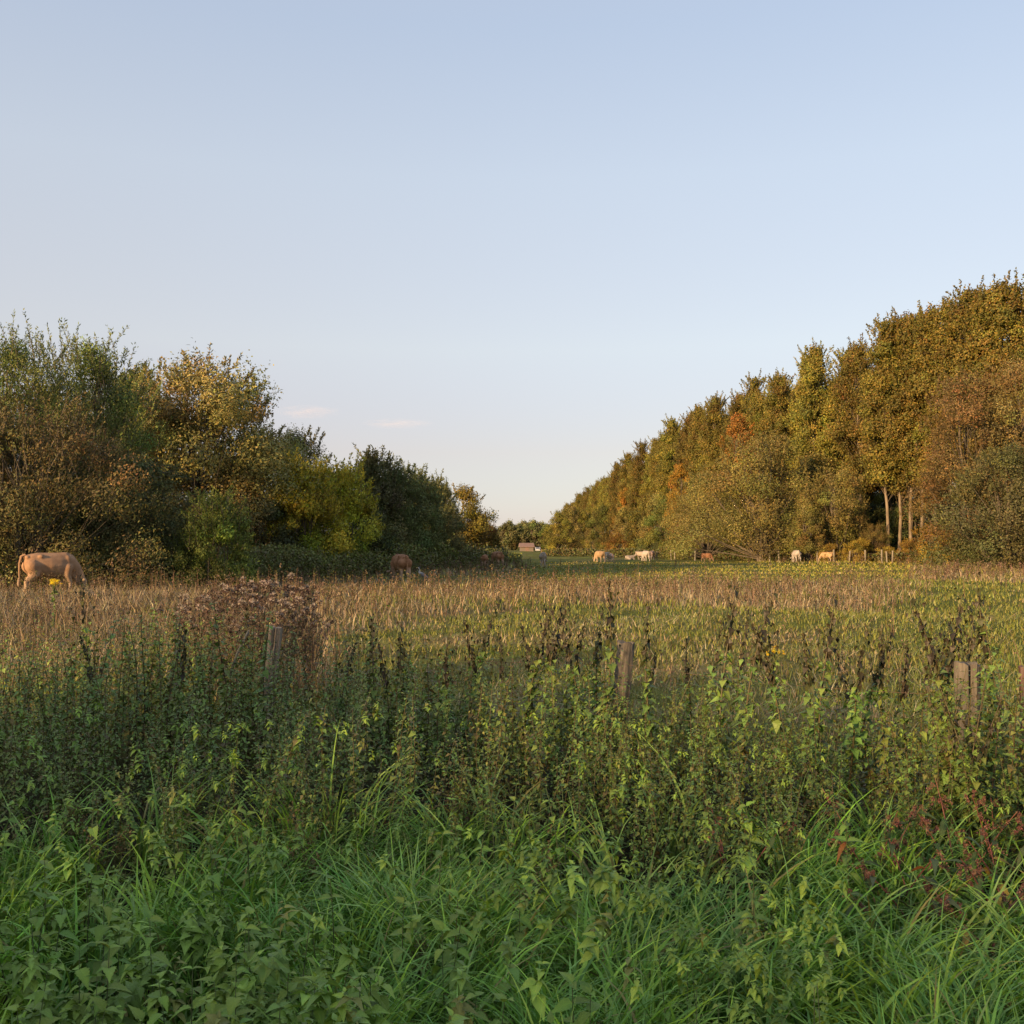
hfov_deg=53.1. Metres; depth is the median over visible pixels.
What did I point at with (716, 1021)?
nettle plant
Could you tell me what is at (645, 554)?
cow
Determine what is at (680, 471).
autumn tree
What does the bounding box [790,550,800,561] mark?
cow
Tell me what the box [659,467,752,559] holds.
willow tree
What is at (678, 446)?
poplar tree
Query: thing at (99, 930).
nettle plant
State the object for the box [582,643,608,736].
nettle plant
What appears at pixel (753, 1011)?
nettle plant
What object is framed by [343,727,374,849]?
nettle plant
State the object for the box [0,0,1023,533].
sky
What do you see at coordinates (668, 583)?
dry weeds
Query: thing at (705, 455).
poplar tree
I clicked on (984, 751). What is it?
nettle plant
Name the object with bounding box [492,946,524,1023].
nettle plant
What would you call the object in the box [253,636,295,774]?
nettle plant
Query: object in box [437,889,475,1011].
nettle plant
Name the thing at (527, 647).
nettle plant
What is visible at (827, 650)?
nettle plant
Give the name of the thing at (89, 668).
nettle plant
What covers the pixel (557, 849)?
nettle plant
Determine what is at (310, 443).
broadleaf tree
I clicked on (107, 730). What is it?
nettle plant
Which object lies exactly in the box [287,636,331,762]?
nettle plant
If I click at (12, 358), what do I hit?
willow tree
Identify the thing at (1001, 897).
knotweed plant
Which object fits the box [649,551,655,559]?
cow
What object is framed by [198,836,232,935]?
nettle plant
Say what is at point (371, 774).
nettle plant
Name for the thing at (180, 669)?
nettle plant
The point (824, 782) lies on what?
nettle plant
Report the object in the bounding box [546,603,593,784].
nettle plant
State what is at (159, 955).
nettle plant
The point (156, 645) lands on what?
nettle plant
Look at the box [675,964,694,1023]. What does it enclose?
nettle plant
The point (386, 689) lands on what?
nettle plant
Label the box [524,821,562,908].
seeding weed
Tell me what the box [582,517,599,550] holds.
understory tree
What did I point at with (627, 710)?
nettle plant
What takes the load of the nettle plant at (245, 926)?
on the ground at (534, 557)
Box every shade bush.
[853,502,879,520]
[853,506,902,555]
[868,502,908,545]
[875,493,888,509]
[876,497,945,551]
[914,504,964,537]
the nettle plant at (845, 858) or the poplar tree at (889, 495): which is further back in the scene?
the poplar tree at (889, 495)
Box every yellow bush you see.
[255,444,356,576]
[300,449,385,575]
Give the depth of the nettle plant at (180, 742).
7.09 m
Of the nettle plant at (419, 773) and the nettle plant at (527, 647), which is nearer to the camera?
the nettle plant at (419, 773)
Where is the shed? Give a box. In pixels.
[518,543,534,550]
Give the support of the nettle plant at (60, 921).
on the ground at (534, 557)
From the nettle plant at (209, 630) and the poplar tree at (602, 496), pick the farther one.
the poplar tree at (602, 496)
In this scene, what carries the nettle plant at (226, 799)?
on the ground at (534, 557)
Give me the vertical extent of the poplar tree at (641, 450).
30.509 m
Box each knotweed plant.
[702,803,801,913]
[818,789,938,894]
[827,831,949,921]
[842,857,977,948]
[863,838,984,941]
[895,778,1023,898]
[912,875,1023,947]
[941,823,1023,933]
[954,826,1023,925]
[954,888,1023,969]
[959,789,1022,891]
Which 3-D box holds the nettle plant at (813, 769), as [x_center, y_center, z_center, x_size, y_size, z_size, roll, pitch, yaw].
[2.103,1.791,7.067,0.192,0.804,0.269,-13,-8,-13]
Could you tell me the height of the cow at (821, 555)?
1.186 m
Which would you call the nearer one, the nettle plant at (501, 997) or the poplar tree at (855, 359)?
the nettle plant at (501, 997)
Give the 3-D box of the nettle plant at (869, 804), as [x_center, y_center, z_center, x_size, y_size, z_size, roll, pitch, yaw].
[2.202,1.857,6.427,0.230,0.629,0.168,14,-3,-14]
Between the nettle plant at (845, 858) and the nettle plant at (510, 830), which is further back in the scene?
the nettle plant at (510, 830)
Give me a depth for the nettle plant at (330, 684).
8.43 m
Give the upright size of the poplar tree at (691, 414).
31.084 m
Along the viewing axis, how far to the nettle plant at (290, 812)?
5.92 m
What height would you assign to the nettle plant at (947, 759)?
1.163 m
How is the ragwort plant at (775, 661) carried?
on the ground at (534, 557)
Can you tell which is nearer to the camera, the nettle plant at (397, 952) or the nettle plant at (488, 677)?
the nettle plant at (397, 952)
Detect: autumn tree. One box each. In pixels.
[610,488,629,533]
[662,463,691,544]
[713,412,758,545]
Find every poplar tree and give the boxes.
[27,390,66,453]
[113,363,162,467]
[574,493,581,509]
[577,492,584,531]
[580,486,591,511]
[582,491,589,514]
[585,483,593,541]
[590,479,600,517]
[591,477,603,511]
[591,481,599,516]
[598,474,610,512]
[604,470,613,505]
[605,461,620,516]
[615,451,634,509]
[625,457,640,511]
[626,438,649,513]
[639,435,658,501]
[645,435,660,504]
[651,413,681,498]
[651,431,667,493]
[657,418,682,494]
[671,413,693,496]
[673,409,693,495]
[677,419,699,486]
[678,401,708,551]
[693,390,730,519]
[694,396,725,518]
[717,388,751,483]
[718,402,747,469]
[735,368,768,473]
[743,389,772,462]
[756,367,796,505]
[756,369,796,515]
[780,353,831,533]
[786,338,842,508]
[814,340,864,535]
[817,376,847,499]
[821,333,883,536]
[831,366,880,519]
[854,307,911,554]
[855,492,883,507]
[862,312,919,550]
[869,472,908,544]
[877,310,931,549]
[878,493,908,506]
[884,306,925,537]
[884,306,932,538]
[894,300,953,526]
[895,488,927,534]
[912,289,971,513]
[926,275,993,469]
[950,280,1020,541]
[959,270,1023,555]
[974,267,1023,555]
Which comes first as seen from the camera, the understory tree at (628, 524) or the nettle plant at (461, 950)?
the nettle plant at (461, 950)
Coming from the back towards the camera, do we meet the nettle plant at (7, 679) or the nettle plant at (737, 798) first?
the nettle plant at (7, 679)
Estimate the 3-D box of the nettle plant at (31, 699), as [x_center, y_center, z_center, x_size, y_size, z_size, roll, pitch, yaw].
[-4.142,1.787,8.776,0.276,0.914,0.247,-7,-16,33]
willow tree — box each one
[0,308,123,579]
[22,318,160,525]
[65,361,182,509]
[123,341,321,546]
[205,420,330,540]
[327,442,412,550]
[377,452,435,553]
[401,459,450,569]
[422,468,469,563]
[429,475,467,543]
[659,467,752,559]
[665,422,833,561]
[786,504,825,561]
[793,460,871,550]
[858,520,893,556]
[906,438,1023,570]
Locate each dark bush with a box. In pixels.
[157,501,203,539]
[234,494,310,576]
[331,510,399,573]
[636,537,655,550]
[649,540,664,549]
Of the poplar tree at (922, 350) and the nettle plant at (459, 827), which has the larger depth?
the poplar tree at (922, 350)
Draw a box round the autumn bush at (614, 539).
[600,532,630,549]
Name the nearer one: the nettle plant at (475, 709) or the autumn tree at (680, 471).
the nettle plant at (475, 709)
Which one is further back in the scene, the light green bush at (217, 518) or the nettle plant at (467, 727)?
the light green bush at (217, 518)
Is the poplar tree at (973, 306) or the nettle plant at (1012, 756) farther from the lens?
the poplar tree at (973, 306)
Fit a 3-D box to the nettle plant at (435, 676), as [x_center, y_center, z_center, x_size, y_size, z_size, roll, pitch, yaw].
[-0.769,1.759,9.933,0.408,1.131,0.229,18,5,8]
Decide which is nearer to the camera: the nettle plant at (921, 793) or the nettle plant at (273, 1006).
the nettle plant at (273, 1006)
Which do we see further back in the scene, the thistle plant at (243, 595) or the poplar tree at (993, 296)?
the poplar tree at (993, 296)
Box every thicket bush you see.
[0,386,173,592]
[0,406,72,583]
[1,435,188,587]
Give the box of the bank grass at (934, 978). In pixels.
[0,718,1023,1023]
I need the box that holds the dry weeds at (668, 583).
[0,553,1023,715]
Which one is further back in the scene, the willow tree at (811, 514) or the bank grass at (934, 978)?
the willow tree at (811, 514)
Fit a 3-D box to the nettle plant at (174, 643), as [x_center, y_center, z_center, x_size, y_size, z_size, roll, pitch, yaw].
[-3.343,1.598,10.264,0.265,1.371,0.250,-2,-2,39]
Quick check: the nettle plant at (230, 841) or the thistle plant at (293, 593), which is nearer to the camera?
the nettle plant at (230, 841)
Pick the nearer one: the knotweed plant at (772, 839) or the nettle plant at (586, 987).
the nettle plant at (586, 987)
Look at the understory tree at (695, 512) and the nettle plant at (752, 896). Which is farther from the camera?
the understory tree at (695, 512)
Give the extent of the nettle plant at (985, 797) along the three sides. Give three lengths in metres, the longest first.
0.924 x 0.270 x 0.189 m
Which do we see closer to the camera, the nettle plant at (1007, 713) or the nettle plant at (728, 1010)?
the nettle plant at (728, 1010)
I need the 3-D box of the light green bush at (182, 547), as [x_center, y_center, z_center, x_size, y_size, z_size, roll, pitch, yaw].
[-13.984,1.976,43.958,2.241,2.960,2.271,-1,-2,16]
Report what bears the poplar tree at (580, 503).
on the ground at (534, 557)
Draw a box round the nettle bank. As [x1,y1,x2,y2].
[0,601,1023,920]
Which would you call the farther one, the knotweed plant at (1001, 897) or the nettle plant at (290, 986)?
the knotweed plant at (1001, 897)
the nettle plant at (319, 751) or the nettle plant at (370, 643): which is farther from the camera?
the nettle plant at (370, 643)
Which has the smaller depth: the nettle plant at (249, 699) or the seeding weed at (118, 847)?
the seeding weed at (118, 847)
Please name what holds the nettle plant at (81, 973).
on the ground at (534, 557)
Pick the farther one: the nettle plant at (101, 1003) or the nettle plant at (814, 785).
the nettle plant at (814, 785)
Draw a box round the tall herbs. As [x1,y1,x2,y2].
[217,534,509,578]
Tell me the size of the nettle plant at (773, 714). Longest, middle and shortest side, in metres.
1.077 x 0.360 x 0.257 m
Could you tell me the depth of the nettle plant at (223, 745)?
6.73 m
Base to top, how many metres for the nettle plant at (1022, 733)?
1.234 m
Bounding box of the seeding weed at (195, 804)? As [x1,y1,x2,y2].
[159,761,209,856]
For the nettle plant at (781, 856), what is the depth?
5.42 m
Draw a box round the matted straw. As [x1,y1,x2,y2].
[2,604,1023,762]
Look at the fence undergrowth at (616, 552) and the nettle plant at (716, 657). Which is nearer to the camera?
the nettle plant at (716, 657)
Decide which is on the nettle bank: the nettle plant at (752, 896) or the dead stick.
the dead stick
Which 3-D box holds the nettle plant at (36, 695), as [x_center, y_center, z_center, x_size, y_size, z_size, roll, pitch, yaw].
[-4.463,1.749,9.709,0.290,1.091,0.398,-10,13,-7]
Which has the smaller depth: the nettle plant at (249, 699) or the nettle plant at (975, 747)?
the nettle plant at (975, 747)
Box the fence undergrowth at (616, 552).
[540,544,1023,564]
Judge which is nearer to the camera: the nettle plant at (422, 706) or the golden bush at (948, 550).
the nettle plant at (422, 706)
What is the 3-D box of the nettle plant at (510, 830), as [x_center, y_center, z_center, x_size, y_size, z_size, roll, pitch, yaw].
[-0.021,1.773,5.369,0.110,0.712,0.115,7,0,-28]
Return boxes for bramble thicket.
[0,529,522,590]
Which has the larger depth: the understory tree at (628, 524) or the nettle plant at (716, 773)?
the understory tree at (628, 524)
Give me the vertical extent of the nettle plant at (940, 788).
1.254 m
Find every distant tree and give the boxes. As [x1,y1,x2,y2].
[498,518,525,549]
[514,517,544,549]
[515,523,527,534]
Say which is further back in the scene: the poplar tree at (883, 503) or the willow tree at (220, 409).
the poplar tree at (883, 503)
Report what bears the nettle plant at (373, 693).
on the ground at (534, 557)
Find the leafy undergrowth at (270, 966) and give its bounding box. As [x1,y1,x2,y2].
[0,698,1023,1023]
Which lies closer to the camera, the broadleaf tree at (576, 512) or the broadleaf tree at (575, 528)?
the broadleaf tree at (575, 528)
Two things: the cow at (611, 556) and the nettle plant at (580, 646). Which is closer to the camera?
the nettle plant at (580, 646)
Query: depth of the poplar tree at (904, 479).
119.96 m
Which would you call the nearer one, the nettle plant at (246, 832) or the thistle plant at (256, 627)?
the nettle plant at (246, 832)
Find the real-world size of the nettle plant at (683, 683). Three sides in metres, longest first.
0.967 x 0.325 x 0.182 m
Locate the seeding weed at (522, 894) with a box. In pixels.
[487,874,532,931]
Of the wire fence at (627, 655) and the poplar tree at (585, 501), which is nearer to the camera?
the wire fence at (627, 655)
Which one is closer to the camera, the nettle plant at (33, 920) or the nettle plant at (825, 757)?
the nettle plant at (33, 920)
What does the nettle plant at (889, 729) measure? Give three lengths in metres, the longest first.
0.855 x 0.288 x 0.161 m
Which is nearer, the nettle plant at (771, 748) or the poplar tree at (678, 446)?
the nettle plant at (771, 748)
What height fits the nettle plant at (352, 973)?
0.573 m
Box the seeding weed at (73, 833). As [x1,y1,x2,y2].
[58,798,109,875]
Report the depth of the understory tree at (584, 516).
418.52 m
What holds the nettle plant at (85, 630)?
on the ground at (534, 557)
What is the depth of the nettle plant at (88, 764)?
7.16 m
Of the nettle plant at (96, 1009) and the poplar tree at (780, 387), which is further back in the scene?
the poplar tree at (780, 387)
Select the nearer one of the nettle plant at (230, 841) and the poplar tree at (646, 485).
the nettle plant at (230, 841)
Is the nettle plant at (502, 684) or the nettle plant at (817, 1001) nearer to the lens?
the nettle plant at (817, 1001)
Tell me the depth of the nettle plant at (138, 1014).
3.08 m
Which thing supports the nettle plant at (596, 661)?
on the ground at (534, 557)
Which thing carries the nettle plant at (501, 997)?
on the ground at (534, 557)
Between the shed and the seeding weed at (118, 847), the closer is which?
the seeding weed at (118, 847)
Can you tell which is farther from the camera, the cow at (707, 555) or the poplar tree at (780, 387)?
the poplar tree at (780, 387)
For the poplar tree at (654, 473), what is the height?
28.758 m
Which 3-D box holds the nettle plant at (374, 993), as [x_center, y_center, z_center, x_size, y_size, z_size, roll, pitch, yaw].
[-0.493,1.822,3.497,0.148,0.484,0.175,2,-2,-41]
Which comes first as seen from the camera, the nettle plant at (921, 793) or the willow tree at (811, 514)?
the nettle plant at (921, 793)
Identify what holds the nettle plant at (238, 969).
on the ground at (534, 557)
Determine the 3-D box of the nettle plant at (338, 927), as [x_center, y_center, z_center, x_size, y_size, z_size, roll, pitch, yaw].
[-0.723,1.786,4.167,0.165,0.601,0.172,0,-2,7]
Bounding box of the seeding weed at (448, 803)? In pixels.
[441,758,479,829]
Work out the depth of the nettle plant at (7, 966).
3.99 m
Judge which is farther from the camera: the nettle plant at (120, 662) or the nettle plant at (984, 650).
the nettle plant at (120, 662)
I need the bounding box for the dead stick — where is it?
[230,630,249,673]
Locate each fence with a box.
[1,625,1023,858]
[655,550,918,562]
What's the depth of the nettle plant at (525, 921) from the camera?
4.25 m
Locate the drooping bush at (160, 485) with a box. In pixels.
[58,449,217,586]
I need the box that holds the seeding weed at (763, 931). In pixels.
[743,900,783,962]
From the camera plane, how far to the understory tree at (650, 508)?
214.17 m
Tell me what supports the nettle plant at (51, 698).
on the ground at (534, 557)
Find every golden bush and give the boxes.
[815,543,845,561]
[837,540,871,561]
[843,537,880,560]
[877,546,895,561]
[893,539,918,562]
[900,523,936,550]
[909,529,951,562]
[914,531,951,563]
[935,531,987,563]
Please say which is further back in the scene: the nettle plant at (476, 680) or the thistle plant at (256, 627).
the thistle plant at (256, 627)
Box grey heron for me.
[416,567,427,582]
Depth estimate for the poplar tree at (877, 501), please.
163.70 m
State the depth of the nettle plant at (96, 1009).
3.47 m
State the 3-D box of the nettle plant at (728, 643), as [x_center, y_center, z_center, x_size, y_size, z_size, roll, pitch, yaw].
[1.579,1.343,7.592,0.501,1.709,0.298,2,-2,-41]
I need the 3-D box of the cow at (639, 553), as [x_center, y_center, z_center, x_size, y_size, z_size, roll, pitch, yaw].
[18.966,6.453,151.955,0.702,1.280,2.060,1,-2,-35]
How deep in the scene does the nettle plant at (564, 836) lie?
5.29 m
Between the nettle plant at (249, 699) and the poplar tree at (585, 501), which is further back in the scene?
the poplar tree at (585, 501)
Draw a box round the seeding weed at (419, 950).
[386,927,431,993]
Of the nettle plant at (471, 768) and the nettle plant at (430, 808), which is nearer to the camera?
the nettle plant at (430, 808)
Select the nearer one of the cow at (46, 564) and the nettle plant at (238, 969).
the nettle plant at (238, 969)
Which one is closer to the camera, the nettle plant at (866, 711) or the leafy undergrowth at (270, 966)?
the leafy undergrowth at (270, 966)
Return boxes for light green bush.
[165,526,209,586]
[169,481,262,589]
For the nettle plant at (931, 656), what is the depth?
6.71 m
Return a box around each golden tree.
[447,483,498,548]
[482,513,503,547]
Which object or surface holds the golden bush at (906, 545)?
on the ground at (534, 557)
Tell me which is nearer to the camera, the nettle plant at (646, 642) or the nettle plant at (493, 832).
the nettle plant at (493, 832)
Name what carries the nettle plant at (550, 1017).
on the ground at (534, 557)
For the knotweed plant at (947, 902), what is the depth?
4.72 m
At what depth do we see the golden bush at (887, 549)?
116.61 m
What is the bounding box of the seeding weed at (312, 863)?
[278,801,322,894]
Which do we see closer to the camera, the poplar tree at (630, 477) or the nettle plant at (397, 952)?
the nettle plant at (397, 952)
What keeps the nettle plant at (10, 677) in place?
on the ground at (534, 557)
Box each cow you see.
[17,552,86,591]
[386,554,411,580]
[480,554,488,566]
[491,551,503,565]
[539,552,546,565]
[593,551,605,561]
[605,552,609,561]
[607,554,613,561]
[625,554,637,559]
[635,551,641,558]
[640,551,649,560]
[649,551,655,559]
[701,553,713,561]
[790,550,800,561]
[818,552,832,560]
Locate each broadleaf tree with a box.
[274,423,338,530]
[537,523,552,548]
[540,509,572,549]
[551,508,585,549]
[562,506,586,547]
[891,366,1023,560]
[941,349,1023,553]
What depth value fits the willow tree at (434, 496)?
84.38 m
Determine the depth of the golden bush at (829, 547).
117.51 m
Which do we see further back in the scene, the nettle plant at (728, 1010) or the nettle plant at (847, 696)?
the nettle plant at (847, 696)
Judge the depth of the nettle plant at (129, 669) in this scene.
9.22 m
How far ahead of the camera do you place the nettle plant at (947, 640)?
7.17 m
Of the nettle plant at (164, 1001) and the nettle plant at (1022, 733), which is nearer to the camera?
the nettle plant at (164, 1001)
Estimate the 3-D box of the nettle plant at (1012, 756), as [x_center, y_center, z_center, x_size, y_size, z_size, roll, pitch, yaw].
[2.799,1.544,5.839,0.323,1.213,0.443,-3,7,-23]
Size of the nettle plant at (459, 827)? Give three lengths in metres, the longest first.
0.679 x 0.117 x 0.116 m
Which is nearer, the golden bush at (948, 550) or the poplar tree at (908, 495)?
the golden bush at (948, 550)
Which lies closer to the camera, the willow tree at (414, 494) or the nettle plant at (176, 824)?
the nettle plant at (176, 824)
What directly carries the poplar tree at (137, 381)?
on the ground at (534, 557)
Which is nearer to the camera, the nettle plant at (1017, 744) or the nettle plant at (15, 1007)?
the nettle plant at (15, 1007)
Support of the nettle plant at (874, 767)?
on the ground at (534, 557)
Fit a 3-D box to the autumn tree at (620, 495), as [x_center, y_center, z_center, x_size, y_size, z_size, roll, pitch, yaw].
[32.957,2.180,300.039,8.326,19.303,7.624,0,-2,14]
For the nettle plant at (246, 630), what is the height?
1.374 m
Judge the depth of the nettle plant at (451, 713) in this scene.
9.03 m
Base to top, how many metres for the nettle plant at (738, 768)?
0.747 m
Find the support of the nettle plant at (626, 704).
on the ground at (534, 557)
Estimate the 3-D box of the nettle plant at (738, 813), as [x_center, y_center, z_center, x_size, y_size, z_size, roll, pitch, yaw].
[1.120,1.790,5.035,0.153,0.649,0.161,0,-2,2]
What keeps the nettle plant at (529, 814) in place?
on the ground at (534, 557)
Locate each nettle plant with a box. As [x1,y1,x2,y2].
[0,634,17,739]
[0,652,24,752]
[0,717,12,823]
[0,800,18,876]
[0,920,22,1020]
[4,1004,32,1023]
[9,651,52,741]
[11,636,40,726]
[13,670,38,771]
[14,644,41,761]
[14,892,61,1004]
[16,893,49,1014]
[20,964,60,1023]
[26,844,61,950]
[27,891,80,1022]
[41,664,70,783]
[45,664,112,802]
[54,746,87,872]
[60,627,85,746]
[65,875,104,992]
[67,569,107,715]
[67,942,95,1023]
[68,634,115,787]
[70,674,127,816]
[70,807,110,941]
[73,700,98,821]
[73,789,103,885]
[80,973,112,1023]
[81,612,130,761]
[84,884,120,1005]
[85,941,131,1023]
[87,672,125,809]
[89,996,121,1023]
[96,926,137,1023]
[97,707,127,826]
[101,615,137,752]
[107,638,146,751]
[116,634,134,739]
[119,613,134,742]
[128,1005,144,1021]
[129,612,157,775]
[130,730,191,864]
[130,906,170,1023]
[132,618,174,736]
[137,713,160,815]
[144,598,182,742]
[147,970,176,1023]
[149,626,196,778]
[157,615,205,760]
[160,804,190,912]
[163,603,187,716]
[165,818,197,908]
[166,602,218,723]
[166,965,219,1023]
[168,624,198,769]
[172,703,196,799]
[180,684,202,797]
[181,694,205,811]
[182,606,221,728]
[185,694,200,792]
[194,971,230,1018]
[197,819,238,900]
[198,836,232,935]
[204,684,237,826]
[204,835,240,941]
[208,766,236,860]
[209,589,252,762]
[216,969,256,1020]
[224,1015,253,1023]
[225,948,254,1015]
[229,923,260,1014]
[232,809,260,909]
[234,604,254,732]
[235,614,262,743]
[235,906,264,1022]
[237,693,283,812]
[244,607,281,763]
[247,744,290,870]
[252,828,281,924]
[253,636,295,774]
[254,709,324,839]
[265,1002,289,1023]
[271,747,316,862]
[272,721,293,846]
[272,967,297,1023]
[274,713,296,826]
[275,651,328,748]
[282,739,326,845]
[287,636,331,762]
[288,912,315,1009]
[297,975,327,1023]
[301,895,327,986]
[306,665,337,781]
[307,676,341,818]
[314,650,352,757]
[314,875,356,990]
[325,944,359,1014]
[328,628,357,740]
[330,633,367,755]
[333,691,378,816]
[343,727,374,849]
[344,972,374,1023]
[354,614,379,764]
[354,692,387,813]
[358,605,388,757]
[362,967,381,1023]
[370,631,399,787]
[375,692,416,855]
[383,617,432,787]
[384,897,418,988]
[391,692,431,840]
[408,631,450,786]
[409,664,429,772]
[410,641,467,727]
[414,668,433,773]
[419,748,442,855]
[419,830,458,927]
[425,700,452,803]
[427,918,467,1023]
[432,633,463,777]
[435,908,472,1011]
[436,647,465,764]
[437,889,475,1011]
[444,757,483,858]
[446,651,471,776]
[447,758,468,859]
[447,797,469,884]
[451,591,511,773]
[456,616,502,773]
[456,671,494,762]
[458,638,478,777]
[460,726,480,821]
[463,991,489,1023]
[465,686,516,817]
[469,811,492,906]
[471,639,498,763]
[473,740,506,874]
[475,751,489,849]
[483,767,503,868]
[486,627,515,787]
[490,993,513,1023]
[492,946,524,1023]
[498,783,521,885]
[499,816,515,907]
[502,881,537,979]
[505,603,567,784]
[507,617,541,784]
[508,795,532,877]
[521,796,536,888]
[522,715,557,848]
[527,594,573,777]
[532,597,567,792]
[539,744,579,842]
[540,785,568,894]
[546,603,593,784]
[547,1010,554,1022]
[550,615,597,788]
[552,971,595,1023]
[555,713,581,850]
[557,783,574,889]
[576,573,628,796]
[577,980,599,1023]
[581,611,616,767]
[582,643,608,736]
[598,675,626,802]
[606,678,635,773]
[608,648,645,758]
[611,679,658,792]
[613,697,640,822]
[614,723,647,845]
[615,672,637,799]
[626,599,678,789]
[629,633,664,785]
[639,662,702,806]
[652,957,672,1021]
[662,689,696,792]
[674,636,701,787]
[675,671,713,793]
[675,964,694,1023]
[684,960,700,1022]
[689,611,728,759]
[690,578,746,811]
[693,714,718,811]
[693,741,733,884]
[698,664,728,798]
[704,749,739,867]
[707,716,729,819]
[712,1003,722,1023]
[714,757,762,902]
[718,697,755,827]
[722,984,734,1023]
[723,583,782,803]
[725,614,763,788]
[727,808,749,910]
[728,855,773,986]
[730,744,758,858]
[733,801,769,922]
[735,685,777,803]
[742,944,761,1023]
[744,608,801,825]
[744,722,775,831]
[746,736,776,822]
[754,733,792,860]
[755,673,796,782]
[757,625,786,807]
[757,718,806,825]
[764,782,796,884]
[777,708,800,824]
[781,628,828,824]
[782,713,795,775]
[785,716,834,821]
[792,585,845,818]
[794,699,836,795]
[796,748,827,861]
[796,756,836,846]
[800,707,831,834]
[800,723,826,816]
[804,764,831,850]
[808,981,819,1023]
[812,978,826,1023]
[816,673,846,789]
[824,643,881,819]
[831,802,865,917]
[832,770,844,842]
[833,617,884,818]
[834,745,849,830]
[837,620,904,810]
[849,765,888,851]
[861,706,888,804]
[863,784,879,884]
[864,617,908,818]
[873,753,919,838]
[878,674,910,804]
[883,709,910,821]
[886,640,933,806]
[886,738,918,847]
[891,592,960,813]
[897,641,949,811]
[906,753,933,851]
[910,673,947,858]
[911,675,973,841]
[911,733,948,856]
[913,762,944,852]
[915,588,979,812]
[921,686,985,860]
[923,666,971,863]
[925,615,964,763]
[925,672,995,838]
[927,662,989,869]
[928,681,989,872]
[929,675,994,873]
[933,613,985,787]
[943,690,995,859]
[946,691,1011,869]
[948,678,1000,831]
[958,736,1015,876]
[960,572,1006,822]
[963,665,996,867]
[965,611,1020,827]
[979,683,1023,870]
[981,693,999,805]
[982,656,1023,886]
[982,683,1010,841]
[984,680,1019,776]
[986,682,1023,853]
[987,755,1023,877]
[996,683,1023,838]
[1000,678,1023,870]
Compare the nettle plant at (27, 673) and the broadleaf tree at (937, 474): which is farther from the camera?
the broadleaf tree at (937, 474)
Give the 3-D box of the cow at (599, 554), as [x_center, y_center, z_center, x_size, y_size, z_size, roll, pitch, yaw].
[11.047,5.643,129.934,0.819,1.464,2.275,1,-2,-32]
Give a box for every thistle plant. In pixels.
[156,604,204,680]
[178,595,225,665]
[182,582,237,698]
[182,605,243,702]
[189,616,247,698]
[202,595,266,689]
[204,582,263,661]
[212,611,283,706]
[216,576,277,670]
[228,580,289,671]
[243,593,289,692]
[256,573,309,683]
[263,592,316,698]
[267,580,321,690]
[278,591,332,695]
[284,612,336,696]
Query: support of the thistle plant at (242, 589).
on the ground at (534, 557)
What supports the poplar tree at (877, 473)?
on the ground at (534, 557)
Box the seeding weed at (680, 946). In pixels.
[672,916,698,963]
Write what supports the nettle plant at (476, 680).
on the ground at (534, 557)
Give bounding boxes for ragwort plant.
[49,578,61,639]
[766,647,785,715]
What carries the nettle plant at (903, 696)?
on the ground at (534, 557)
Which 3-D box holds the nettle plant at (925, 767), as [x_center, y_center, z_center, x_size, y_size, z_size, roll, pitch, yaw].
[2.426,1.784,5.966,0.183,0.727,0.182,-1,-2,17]
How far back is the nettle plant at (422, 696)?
8.37 m
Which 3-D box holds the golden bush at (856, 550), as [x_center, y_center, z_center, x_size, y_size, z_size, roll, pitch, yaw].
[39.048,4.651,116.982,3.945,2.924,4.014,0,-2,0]
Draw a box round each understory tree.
[570,510,590,549]
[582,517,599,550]
[583,504,610,549]
[597,509,625,548]
[611,505,635,545]
[621,507,644,544]
[623,490,663,550]
[635,490,672,549]
[641,496,674,548]
[661,496,703,543]
[667,472,719,551]
[722,453,797,558]
[771,451,865,551]
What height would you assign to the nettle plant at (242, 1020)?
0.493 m
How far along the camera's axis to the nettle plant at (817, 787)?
6.64 m
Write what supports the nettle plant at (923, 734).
on the ground at (534, 557)
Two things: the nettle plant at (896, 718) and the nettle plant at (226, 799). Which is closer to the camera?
the nettle plant at (226, 799)
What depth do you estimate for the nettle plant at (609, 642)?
7.99 m
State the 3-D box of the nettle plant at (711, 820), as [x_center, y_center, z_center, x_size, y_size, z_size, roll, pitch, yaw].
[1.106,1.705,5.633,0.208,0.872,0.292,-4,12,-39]
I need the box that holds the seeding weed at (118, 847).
[83,822,137,904]
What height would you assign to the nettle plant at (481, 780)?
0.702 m
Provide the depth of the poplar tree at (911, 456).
119.78 m
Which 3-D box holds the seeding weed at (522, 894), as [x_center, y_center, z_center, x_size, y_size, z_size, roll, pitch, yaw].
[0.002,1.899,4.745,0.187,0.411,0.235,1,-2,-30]
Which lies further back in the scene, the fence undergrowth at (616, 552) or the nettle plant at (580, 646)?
the fence undergrowth at (616, 552)
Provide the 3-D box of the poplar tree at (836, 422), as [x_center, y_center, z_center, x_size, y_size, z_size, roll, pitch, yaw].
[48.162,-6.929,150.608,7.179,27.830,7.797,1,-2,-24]
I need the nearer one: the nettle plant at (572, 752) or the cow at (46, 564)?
the nettle plant at (572, 752)
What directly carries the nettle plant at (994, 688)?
on the ground at (534, 557)
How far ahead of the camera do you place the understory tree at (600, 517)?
333.88 m
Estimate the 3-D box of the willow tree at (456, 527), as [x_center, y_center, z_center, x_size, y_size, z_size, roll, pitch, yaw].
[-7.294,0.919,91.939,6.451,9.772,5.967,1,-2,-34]
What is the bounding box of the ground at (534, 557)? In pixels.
[0,547,1023,1023]

